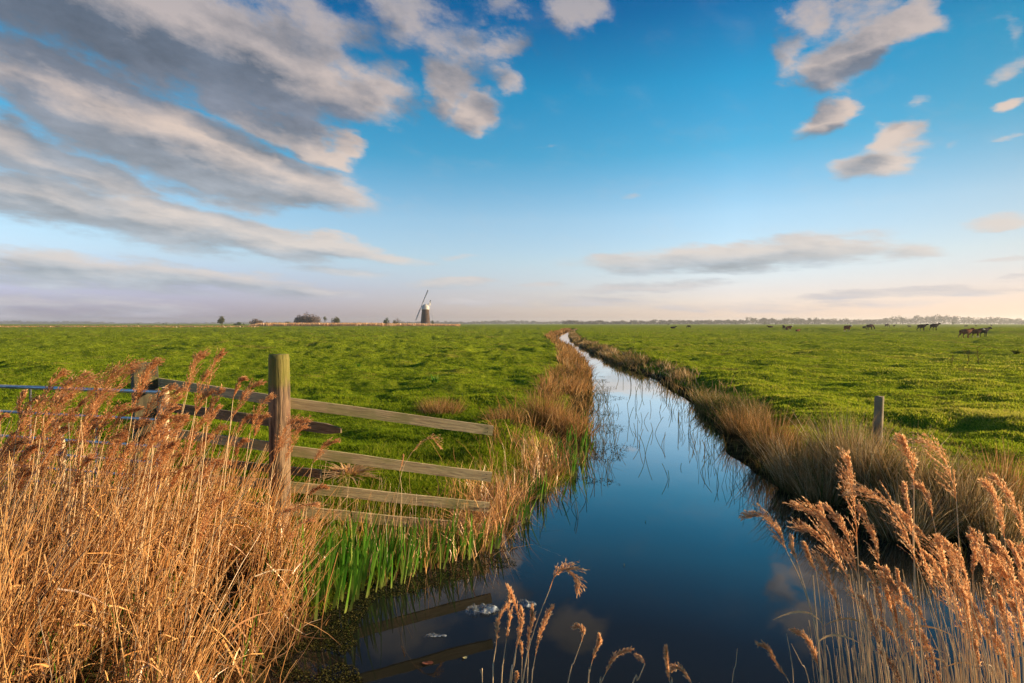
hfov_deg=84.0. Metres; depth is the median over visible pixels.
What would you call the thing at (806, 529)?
reed
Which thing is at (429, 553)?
iris clump
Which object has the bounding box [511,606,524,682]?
reed
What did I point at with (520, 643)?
reed
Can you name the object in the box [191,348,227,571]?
reed
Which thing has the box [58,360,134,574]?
reed
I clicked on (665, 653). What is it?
reed
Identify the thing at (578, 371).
bank rushes
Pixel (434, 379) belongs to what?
leafy weed
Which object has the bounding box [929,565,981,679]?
reed
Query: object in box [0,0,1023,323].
sky
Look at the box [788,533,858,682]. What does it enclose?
reed
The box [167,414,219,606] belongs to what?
reed
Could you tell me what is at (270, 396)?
reed
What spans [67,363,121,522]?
reed
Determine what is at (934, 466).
rush tussock
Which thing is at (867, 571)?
reed
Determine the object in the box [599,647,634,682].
reed
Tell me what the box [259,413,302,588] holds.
reed
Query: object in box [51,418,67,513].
reed
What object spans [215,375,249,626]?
reed
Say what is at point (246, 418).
reed
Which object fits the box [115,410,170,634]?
reed
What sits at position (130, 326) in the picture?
sedge
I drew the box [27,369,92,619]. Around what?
reed
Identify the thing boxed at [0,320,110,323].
woodland
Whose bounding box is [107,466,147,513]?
reed
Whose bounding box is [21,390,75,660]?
reed
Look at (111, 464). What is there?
reed
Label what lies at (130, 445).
reed
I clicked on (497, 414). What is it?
rush tussock
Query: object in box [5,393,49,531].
reed
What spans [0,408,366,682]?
dry reed stems
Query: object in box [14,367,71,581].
reed
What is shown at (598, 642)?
reed
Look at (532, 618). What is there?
reed
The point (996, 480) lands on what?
reed
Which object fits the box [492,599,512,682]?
reed
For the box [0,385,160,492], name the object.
field gate
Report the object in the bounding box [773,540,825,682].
reed
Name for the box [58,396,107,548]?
reed
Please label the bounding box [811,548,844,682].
reed
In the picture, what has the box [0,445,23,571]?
reed
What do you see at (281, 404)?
post and rail fence
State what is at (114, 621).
dry reeds
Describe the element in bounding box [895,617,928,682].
reed
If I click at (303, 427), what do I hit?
reed
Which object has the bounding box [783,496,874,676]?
reed
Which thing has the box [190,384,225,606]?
reed
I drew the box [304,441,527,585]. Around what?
dry stalks
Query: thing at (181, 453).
reed
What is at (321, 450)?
reed
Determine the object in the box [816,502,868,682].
reed
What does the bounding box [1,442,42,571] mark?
reed
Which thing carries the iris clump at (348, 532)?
on the ground at (424, 336)
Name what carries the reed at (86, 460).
on the ground at (424, 336)
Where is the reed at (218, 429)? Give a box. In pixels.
[173,423,229,562]
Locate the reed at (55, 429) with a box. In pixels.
[10,407,82,621]
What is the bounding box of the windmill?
[415,291,433,323]
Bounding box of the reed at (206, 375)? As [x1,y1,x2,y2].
[164,367,215,574]
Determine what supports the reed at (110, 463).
on the ground at (424, 336)
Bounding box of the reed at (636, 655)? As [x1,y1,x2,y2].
[632,653,644,682]
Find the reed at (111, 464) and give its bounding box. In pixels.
[78,446,136,617]
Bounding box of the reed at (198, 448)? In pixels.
[173,434,214,565]
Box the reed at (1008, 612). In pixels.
[993,596,1020,654]
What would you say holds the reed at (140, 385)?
on the ground at (424, 336)
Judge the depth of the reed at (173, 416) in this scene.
4.09 m
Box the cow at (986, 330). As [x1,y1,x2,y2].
[980,327,991,336]
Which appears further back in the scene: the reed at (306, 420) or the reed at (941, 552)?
the reed at (306, 420)
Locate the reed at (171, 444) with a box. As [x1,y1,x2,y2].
[139,437,183,653]
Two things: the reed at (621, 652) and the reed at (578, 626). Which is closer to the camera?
the reed at (621, 652)
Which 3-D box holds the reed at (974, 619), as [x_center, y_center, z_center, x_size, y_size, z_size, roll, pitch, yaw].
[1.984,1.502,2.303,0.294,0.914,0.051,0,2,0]
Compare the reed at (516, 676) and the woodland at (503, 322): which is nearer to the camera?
the reed at (516, 676)
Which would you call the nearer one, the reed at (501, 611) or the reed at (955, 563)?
the reed at (501, 611)
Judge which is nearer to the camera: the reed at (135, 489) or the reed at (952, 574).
the reed at (952, 574)
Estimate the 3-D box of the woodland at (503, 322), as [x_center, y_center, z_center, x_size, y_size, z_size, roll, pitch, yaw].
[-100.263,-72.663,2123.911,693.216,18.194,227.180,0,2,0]
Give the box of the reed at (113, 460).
[102,438,129,526]
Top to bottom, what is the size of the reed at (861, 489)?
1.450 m
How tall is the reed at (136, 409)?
1.479 m
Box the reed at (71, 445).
[42,435,87,531]
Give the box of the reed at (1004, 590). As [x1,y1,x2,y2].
[977,547,1020,682]
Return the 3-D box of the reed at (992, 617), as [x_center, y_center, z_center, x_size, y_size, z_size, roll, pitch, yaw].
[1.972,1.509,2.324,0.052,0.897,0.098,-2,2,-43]
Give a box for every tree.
[217,316,224,323]
[293,315,304,322]
[300,312,313,322]
[305,314,320,322]
[331,317,339,322]
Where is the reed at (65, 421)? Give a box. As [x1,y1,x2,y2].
[19,416,81,573]
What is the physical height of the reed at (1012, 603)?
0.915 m
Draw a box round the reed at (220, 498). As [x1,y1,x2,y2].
[185,490,233,666]
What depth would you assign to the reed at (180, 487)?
4.32 m
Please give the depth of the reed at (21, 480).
3.46 m
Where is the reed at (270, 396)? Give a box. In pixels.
[232,392,276,571]
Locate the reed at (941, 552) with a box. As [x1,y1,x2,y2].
[933,533,963,682]
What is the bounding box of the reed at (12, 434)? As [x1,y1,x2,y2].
[0,426,25,452]
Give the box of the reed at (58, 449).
[26,445,63,554]
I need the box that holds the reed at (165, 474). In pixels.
[121,467,173,628]
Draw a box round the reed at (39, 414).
[8,390,64,548]
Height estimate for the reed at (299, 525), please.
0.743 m
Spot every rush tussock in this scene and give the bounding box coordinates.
[413,396,469,414]
[478,405,529,421]
[507,384,573,426]
[693,389,735,409]
[709,400,774,438]
[726,405,817,461]
[745,425,862,495]
[746,440,876,509]
[780,403,921,472]
[791,417,945,498]
[836,420,1003,508]
[843,476,991,549]
[865,450,1023,544]
[921,432,1023,522]
[940,474,1023,557]
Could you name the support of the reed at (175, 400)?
on the ground at (424, 336)
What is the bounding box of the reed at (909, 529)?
[891,503,959,678]
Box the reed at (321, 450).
[297,437,340,550]
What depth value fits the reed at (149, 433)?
4.01 m
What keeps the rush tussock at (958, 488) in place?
on the ground at (424, 336)
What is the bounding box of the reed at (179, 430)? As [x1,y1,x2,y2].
[134,413,191,615]
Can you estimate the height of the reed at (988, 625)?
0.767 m
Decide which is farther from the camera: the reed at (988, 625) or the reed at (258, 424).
the reed at (258, 424)
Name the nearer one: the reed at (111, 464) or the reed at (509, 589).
the reed at (509, 589)
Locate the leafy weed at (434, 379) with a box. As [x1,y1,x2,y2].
[427,373,445,383]
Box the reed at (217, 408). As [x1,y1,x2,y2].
[187,403,223,579]
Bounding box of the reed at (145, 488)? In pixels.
[119,468,168,580]
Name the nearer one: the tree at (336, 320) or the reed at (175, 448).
the reed at (175, 448)
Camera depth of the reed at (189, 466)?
3.42 m
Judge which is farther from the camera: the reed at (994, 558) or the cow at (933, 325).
the cow at (933, 325)
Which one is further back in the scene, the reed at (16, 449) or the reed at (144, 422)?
the reed at (144, 422)
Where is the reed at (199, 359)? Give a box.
[151,349,210,572]
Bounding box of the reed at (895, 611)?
[887,587,907,682]
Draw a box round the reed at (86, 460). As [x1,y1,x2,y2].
[47,452,96,657]
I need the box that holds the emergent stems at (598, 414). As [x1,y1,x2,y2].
[414,364,1022,591]
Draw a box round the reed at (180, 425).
[120,419,189,615]
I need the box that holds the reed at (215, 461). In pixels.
[174,458,225,594]
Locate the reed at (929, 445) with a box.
[906,432,968,679]
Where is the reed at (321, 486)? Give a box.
[299,483,330,570]
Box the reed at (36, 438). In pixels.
[9,431,47,474]
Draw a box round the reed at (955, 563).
[944,540,976,682]
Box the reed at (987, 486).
[977,477,1022,682]
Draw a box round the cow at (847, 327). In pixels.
[843,325,851,330]
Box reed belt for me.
[249,322,459,325]
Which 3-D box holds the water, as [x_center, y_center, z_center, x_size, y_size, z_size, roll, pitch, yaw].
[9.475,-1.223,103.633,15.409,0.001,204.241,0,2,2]
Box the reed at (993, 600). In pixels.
[989,596,1023,659]
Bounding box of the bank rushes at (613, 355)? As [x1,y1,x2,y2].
[568,328,784,430]
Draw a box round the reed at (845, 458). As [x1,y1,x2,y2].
[835,447,862,682]
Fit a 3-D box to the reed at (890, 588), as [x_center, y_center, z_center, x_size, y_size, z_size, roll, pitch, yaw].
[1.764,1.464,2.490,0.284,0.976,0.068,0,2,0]
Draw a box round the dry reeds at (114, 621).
[6,517,321,682]
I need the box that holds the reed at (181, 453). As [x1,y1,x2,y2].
[129,448,193,592]
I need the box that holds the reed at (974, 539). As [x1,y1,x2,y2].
[967,526,979,682]
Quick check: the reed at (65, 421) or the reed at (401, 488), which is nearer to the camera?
the reed at (65, 421)
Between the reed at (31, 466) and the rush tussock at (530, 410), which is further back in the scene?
the rush tussock at (530, 410)
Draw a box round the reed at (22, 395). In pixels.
[1,389,27,524]
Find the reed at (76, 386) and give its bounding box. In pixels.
[42,369,97,533]
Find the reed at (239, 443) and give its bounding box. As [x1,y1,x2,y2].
[222,437,251,573]
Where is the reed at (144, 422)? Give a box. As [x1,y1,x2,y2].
[93,416,154,493]
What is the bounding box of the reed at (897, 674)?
[876,648,901,682]
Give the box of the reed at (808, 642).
[789,628,823,682]
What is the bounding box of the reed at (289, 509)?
[210,498,323,591]
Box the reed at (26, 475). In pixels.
[0,462,47,533]
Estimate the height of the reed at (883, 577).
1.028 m
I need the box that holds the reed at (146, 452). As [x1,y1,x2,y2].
[117,435,158,594]
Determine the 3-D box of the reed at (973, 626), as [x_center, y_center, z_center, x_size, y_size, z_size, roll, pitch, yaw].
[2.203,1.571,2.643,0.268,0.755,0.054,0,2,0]
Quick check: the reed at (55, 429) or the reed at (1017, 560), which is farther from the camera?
the reed at (55, 429)
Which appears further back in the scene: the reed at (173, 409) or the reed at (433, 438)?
the reed at (433, 438)
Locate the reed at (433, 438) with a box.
[389,433,442,538]
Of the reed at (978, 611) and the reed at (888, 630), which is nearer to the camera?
the reed at (888, 630)
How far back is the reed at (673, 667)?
2.26 m
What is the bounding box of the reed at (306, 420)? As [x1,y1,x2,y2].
[255,415,313,547]
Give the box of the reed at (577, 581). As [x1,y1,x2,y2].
[522,559,588,682]
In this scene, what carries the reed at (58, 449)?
on the ground at (424, 336)
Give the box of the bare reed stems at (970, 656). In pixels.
[808,568,1023,682]
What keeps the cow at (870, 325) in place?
on the ground at (424, 336)
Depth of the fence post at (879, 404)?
6.89 m
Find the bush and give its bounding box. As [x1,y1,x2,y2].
[249,319,262,324]
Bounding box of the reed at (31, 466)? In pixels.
[18,440,42,556]
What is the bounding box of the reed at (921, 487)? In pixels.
[908,479,973,682]
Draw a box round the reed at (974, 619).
[969,600,997,682]
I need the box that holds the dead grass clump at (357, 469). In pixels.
[310,462,380,484]
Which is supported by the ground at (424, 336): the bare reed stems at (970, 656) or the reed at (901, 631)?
the bare reed stems at (970, 656)
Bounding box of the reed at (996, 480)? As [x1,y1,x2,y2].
[988,472,1023,536]
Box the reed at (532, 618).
[526,603,536,682]
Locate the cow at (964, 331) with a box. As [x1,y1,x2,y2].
[958,328,974,337]
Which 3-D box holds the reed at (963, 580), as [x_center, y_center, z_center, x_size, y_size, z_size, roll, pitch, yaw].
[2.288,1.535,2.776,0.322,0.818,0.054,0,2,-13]
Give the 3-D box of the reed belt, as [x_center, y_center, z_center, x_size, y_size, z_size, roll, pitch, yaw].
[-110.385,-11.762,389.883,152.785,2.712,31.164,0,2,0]
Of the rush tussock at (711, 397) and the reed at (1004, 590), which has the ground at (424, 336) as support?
the rush tussock at (711, 397)
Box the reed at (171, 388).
[121,382,178,616]
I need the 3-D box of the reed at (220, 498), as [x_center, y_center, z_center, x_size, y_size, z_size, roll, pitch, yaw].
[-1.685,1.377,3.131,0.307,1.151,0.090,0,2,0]
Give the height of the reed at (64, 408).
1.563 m
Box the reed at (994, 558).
[989,553,1023,629]
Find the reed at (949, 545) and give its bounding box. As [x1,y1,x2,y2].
[934,533,989,682]
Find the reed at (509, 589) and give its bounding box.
[506,583,524,682]
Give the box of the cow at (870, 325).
[866,324,874,329]
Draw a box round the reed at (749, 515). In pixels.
[738,503,826,682]
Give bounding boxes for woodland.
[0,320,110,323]
[109,321,363,323]
[399,320,569,323]
[562,314,1023,323]
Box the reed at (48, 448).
[7,437,66,667]
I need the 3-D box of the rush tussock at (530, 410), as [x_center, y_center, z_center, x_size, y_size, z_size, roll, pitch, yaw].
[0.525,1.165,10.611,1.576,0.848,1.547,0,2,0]
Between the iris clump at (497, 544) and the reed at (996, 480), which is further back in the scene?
the iris clump at (497, 544)
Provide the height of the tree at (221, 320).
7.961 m
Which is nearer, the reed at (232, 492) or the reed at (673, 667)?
the reed at (673, 667)
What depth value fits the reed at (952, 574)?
2.40 m
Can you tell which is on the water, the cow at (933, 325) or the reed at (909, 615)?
the reed at (909, 615)
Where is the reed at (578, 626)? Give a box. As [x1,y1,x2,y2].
[568,623,585,682]
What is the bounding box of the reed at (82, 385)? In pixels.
[29,372,101,510]
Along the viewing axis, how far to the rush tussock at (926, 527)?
5.33 m
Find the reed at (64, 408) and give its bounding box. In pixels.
[20,379,98,534]
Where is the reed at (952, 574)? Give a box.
[903,521,987,677]
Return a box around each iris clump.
[252,530,361,620]
[260,525,373,583]
[274,509,380,602]
[291,499,406,580]
[326,524,415,597]
[339,520,415,564]
[350,530,419,579]
[365,524,456,575]
[372,520,440,572]
[398,505,459,564]
[414,510,466,562]
[435,513,487,561]
[454,516,503,553]
[490,482,537,523]
[502,468,570,501]
[541,422,595,457]
[550,441,587,475]
[565,407,593,432]
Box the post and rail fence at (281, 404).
[131,354,493,540]
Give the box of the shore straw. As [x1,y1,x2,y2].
[326,420,588,585]
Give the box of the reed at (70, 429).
[26,425,74,556]
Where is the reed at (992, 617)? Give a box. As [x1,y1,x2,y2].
[983,598,1004,682]
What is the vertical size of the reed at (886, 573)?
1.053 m
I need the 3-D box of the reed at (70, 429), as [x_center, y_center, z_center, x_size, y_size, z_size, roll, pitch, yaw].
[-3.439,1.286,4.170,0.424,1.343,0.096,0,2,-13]
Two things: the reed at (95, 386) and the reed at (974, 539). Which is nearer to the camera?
the reed at (974, 539)
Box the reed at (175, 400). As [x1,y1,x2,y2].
[138,392,184,580]
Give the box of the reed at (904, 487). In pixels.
[898,480,922,682]
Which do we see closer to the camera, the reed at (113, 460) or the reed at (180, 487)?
the reed at (113, 460)
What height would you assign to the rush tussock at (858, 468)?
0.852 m
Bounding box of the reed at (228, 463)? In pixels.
[181,459,231,564]
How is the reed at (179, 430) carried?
on the ground at (424, 336)
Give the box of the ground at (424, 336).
[0,324,1023,682]
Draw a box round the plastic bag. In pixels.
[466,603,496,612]
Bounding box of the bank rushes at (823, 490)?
[736,436,1012,546]
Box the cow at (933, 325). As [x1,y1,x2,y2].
[929,323,940,329]
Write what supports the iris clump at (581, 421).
on the ground at (424, 336)
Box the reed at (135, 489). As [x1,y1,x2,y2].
[115,471,146,558]
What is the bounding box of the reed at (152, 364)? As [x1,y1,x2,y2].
[118,357,164,546]
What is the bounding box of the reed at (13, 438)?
[0,431,23,497]
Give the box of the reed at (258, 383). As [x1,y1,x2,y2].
[203,379,265,640]
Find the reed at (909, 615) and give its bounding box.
[894,594,942,682]
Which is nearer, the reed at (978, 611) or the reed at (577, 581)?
the reed at (577, 581)
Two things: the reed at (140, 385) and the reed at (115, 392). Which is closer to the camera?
the reed at (140, 385)
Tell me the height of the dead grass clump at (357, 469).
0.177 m
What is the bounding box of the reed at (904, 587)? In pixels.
[896,581,951,682]
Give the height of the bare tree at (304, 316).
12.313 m
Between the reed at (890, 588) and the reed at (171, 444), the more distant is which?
the reed at (171, 444)
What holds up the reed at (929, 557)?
on the water
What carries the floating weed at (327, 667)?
on the water
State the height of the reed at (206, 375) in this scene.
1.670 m
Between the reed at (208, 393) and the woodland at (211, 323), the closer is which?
the reed at (208, 393)
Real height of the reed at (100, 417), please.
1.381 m
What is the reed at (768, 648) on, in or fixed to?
on the water
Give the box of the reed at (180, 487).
[162,470,203,565]
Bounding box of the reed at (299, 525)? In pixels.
[263,517,315,591]
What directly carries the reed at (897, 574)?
on the water
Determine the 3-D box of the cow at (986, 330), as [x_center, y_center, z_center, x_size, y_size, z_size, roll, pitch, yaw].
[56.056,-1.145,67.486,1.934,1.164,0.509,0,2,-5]
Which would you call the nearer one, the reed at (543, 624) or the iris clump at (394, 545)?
the reed at (543, 624)
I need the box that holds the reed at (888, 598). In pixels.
[875,570,911,682]
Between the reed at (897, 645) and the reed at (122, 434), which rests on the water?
the reed at (897, 645)
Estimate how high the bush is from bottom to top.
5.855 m
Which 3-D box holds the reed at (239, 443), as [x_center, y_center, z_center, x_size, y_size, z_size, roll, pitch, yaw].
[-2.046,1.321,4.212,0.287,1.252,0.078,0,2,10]
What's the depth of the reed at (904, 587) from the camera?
2.39 m
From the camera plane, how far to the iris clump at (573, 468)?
7.73 m
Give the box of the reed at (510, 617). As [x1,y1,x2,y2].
[501,592,512,682]
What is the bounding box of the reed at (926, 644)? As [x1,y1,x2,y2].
[915,626,940,682]
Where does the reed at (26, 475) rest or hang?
on the ground at (424, 336)
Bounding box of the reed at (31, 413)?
[1,395,49,609]
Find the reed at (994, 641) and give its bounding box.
[982,629,1013,681]
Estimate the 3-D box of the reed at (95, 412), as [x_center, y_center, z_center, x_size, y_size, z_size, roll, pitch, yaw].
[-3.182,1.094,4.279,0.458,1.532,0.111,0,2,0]
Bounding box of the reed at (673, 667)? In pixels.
[665,663,691,682]
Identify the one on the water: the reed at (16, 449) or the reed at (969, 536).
the reed at (969, 536)
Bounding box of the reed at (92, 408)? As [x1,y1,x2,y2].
[65,382,115,622]
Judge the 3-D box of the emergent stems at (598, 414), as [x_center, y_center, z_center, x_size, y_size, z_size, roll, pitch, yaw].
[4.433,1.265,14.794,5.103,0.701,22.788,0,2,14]
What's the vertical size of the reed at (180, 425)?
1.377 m
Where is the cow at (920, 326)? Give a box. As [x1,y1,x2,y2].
[917,324,928,330]
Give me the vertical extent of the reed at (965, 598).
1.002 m
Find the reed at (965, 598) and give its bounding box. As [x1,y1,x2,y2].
[958,584,988,682]
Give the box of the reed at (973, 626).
[958,599,991,674]
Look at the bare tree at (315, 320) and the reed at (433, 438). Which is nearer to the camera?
the reed at (433, 438)
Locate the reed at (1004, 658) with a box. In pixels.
[994,647,1015,678]
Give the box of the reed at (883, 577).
[878,571,923,682]
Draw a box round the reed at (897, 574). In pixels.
[894,568,927,681]
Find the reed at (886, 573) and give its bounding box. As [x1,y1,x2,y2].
[874,563,912,682]
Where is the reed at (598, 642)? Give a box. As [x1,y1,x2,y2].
[588,632,602,682]
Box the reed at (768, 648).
[754,640,788,681]
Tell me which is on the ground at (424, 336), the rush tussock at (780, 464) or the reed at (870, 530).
the rush tussock at (780, 464)
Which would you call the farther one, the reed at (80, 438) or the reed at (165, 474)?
the reed at (80, 438)
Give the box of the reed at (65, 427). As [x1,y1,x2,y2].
[28,425,73,617]
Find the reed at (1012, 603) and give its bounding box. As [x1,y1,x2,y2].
[1007,599,1023,641]
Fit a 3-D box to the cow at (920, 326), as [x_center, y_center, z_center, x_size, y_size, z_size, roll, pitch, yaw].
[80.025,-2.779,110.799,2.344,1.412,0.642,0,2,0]
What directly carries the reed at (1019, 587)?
on the water
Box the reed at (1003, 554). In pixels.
[987,539,1023,682]
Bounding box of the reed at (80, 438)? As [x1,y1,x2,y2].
[43,409,112,587]
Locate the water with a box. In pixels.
[264,330,1023,682]
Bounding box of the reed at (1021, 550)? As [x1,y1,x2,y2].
[1013,540,1023,571]
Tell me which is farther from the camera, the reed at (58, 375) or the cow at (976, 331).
the cow at (976, 331)
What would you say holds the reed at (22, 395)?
on the ground at (424, 336)
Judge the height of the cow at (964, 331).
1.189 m
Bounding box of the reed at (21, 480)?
[0,467,37,553]
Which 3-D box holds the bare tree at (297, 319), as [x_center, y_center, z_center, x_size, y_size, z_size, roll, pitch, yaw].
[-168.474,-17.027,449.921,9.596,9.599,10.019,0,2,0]
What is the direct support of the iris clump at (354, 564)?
on the ground at (424, 336)
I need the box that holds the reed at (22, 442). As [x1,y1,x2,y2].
[0,435,30,460]
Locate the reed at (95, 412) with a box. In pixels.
[70,388,114,495]
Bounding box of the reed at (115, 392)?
[88,361,144,502]
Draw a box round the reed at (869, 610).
[857,592,888,675]
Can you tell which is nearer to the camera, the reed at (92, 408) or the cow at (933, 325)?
the reed at (92, 408)
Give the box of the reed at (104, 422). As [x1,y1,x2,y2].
[70,400,131,600]
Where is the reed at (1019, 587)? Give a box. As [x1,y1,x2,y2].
[1012,580,1023,658]
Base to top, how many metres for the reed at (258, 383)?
1.628 m
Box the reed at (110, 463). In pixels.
[95,427,130,533]
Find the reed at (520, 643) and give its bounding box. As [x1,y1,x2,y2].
[518,639,523,682]
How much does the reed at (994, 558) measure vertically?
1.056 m
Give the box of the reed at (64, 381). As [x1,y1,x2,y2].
[27,376,73,571]
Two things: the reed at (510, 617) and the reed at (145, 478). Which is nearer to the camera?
the reed at (510, 617)
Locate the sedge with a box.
[0,325,258,326]
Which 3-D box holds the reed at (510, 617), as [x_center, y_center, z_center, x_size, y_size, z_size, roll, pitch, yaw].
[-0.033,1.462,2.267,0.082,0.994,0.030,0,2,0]
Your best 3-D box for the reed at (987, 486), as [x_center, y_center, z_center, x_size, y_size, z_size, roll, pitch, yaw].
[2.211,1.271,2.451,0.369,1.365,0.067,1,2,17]
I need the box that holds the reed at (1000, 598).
[995,592,1016,682]
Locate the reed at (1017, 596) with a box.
[990,564,1023,630]
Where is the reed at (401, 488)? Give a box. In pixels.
[399,454,403,529]
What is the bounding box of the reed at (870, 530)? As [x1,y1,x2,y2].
[852,499,887,682]
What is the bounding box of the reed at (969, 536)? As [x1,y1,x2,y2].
[966,533,1001,682]
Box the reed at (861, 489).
[835,480,953,682]
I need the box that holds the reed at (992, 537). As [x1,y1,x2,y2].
[987,534,1016,682]
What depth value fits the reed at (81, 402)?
4.25 m
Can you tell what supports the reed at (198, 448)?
on the ground at (424, 336)
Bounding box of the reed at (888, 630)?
[877,619,913,682]
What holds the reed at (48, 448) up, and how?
on the ground at (424, 336)
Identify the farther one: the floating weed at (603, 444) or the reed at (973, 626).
the floating weed at (603, 444)
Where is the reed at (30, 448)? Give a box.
[0,442,42,551]
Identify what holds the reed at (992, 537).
on the water
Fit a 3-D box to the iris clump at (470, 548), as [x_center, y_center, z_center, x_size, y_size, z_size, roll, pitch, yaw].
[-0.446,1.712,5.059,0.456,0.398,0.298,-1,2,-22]
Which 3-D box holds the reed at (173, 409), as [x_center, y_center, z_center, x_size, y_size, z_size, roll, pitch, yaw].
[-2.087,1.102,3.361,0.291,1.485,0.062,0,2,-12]
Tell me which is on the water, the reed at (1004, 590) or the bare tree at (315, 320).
the reed at (1004, 590)
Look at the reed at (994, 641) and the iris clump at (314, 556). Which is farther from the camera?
the iris clump at (314, 556)
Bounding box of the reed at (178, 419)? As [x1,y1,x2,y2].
[132,413,189,648]
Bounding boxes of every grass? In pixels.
[230,434,572,616]
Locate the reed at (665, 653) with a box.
[663,644,672,682]
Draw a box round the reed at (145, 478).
[131,442,173,600]
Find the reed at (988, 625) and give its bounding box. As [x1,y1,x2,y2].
[978,614,1012,682]
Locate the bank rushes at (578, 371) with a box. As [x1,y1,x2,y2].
[428,328,619,499]
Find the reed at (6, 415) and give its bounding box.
[0,412,10,488]
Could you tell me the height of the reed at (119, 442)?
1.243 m
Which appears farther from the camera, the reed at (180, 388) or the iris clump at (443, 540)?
the iris clump at (443, 540)
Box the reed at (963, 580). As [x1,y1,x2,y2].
[959,578,990,675]
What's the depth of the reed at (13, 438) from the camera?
3.81 m
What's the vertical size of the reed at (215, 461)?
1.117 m
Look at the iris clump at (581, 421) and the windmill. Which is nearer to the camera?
the iris clump at (581, 421)
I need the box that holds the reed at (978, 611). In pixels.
[967,594,1002,676]
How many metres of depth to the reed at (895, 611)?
2.54 m
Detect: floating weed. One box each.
[270,546,517,682]
[566,376,632,484]
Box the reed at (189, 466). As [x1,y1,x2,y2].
[144,462,195,637]
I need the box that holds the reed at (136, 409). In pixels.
[72,403,144,607]
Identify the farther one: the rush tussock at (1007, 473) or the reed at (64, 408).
the rush tussock at (1007, 473)
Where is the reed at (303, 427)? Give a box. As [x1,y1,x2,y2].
[262,423,309,568]
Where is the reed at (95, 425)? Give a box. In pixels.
[49,418,102,617]
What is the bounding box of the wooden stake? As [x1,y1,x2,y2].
[162,387,169,518]
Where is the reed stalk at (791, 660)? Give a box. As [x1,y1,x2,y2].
[787,637,793,682]
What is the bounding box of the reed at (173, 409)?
[136,403,181,642]
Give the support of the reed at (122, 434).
on the ground at (424, 336)
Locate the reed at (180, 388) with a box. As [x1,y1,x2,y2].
[145,384,187,467]
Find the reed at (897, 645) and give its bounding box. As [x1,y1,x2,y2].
[880,570,938,664]
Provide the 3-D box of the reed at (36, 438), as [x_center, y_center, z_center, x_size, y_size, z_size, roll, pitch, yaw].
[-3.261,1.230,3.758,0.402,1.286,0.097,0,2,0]
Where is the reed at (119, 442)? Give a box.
[87,435,127,580]
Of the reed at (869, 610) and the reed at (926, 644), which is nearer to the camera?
the reed at (869, 610)
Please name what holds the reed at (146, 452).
on the ground at (424, 336)
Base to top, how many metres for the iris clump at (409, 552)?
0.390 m
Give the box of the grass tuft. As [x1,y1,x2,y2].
[1007,348,1022,353]
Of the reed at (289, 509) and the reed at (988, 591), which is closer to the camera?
the reed at (988, 591)
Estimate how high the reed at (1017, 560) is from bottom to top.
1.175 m
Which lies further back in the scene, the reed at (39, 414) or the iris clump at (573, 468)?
the iris clump at (573, 468)
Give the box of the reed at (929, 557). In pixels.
[919,549,968,682]
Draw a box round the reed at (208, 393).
[168,388,216,613]
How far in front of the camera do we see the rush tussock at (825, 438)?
6.82 m
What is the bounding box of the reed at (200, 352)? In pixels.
[156,350,201,531]
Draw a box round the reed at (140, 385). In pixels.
[107,359,162,601]
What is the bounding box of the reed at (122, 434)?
[76,429,128,590]
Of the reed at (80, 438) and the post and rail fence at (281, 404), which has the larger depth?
the post and rail fence at (281, 404)
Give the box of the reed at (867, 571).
[860,562,901,678]
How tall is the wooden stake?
1.415 m
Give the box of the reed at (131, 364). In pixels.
[50,355,145,592]
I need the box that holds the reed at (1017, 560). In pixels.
[1004,538,1023,586]
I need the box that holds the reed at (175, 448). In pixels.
[125,445,185,623]
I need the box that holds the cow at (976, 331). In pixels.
[969,328,984,336]
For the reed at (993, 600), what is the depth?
2.65 m
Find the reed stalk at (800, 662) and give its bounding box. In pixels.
[791,644,808,681]
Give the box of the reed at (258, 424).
[219,412,271,593]
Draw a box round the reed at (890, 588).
[884,564,954,680]
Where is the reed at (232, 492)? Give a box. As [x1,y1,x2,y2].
[201,489,234,509]
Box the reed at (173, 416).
[133,414,180,514]
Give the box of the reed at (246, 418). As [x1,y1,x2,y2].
[214,412,258,568]
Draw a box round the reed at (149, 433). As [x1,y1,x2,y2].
[120,425,165,547]
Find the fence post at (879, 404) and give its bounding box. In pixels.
[872,396,883,449]
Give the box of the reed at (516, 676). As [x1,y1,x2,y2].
[514,671,519,682]
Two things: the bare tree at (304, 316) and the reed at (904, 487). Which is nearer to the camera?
the reed at (904, 487)
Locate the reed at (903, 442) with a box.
[892,432,919,682]
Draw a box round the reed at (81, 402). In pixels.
[49,396,90,555]
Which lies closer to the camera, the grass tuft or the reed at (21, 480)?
the reed at (21, 480)
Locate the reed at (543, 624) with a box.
[531,604,554,682]
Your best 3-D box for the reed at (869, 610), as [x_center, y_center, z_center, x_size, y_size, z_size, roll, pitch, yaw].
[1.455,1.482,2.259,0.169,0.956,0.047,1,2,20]
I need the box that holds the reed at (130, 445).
[100,440,134,672]
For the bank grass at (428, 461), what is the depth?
6.33 m
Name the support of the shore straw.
on the ground at (424, 336)
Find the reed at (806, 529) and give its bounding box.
[787,516,879,682]
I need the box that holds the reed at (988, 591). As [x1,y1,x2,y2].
[974,530,995,682]
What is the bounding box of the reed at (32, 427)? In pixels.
[2,410,58,496]
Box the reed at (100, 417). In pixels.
[61,413,102,611]
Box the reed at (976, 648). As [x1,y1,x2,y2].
[963,622,984,682]
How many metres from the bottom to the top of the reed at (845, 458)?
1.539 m
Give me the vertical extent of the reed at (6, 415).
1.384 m

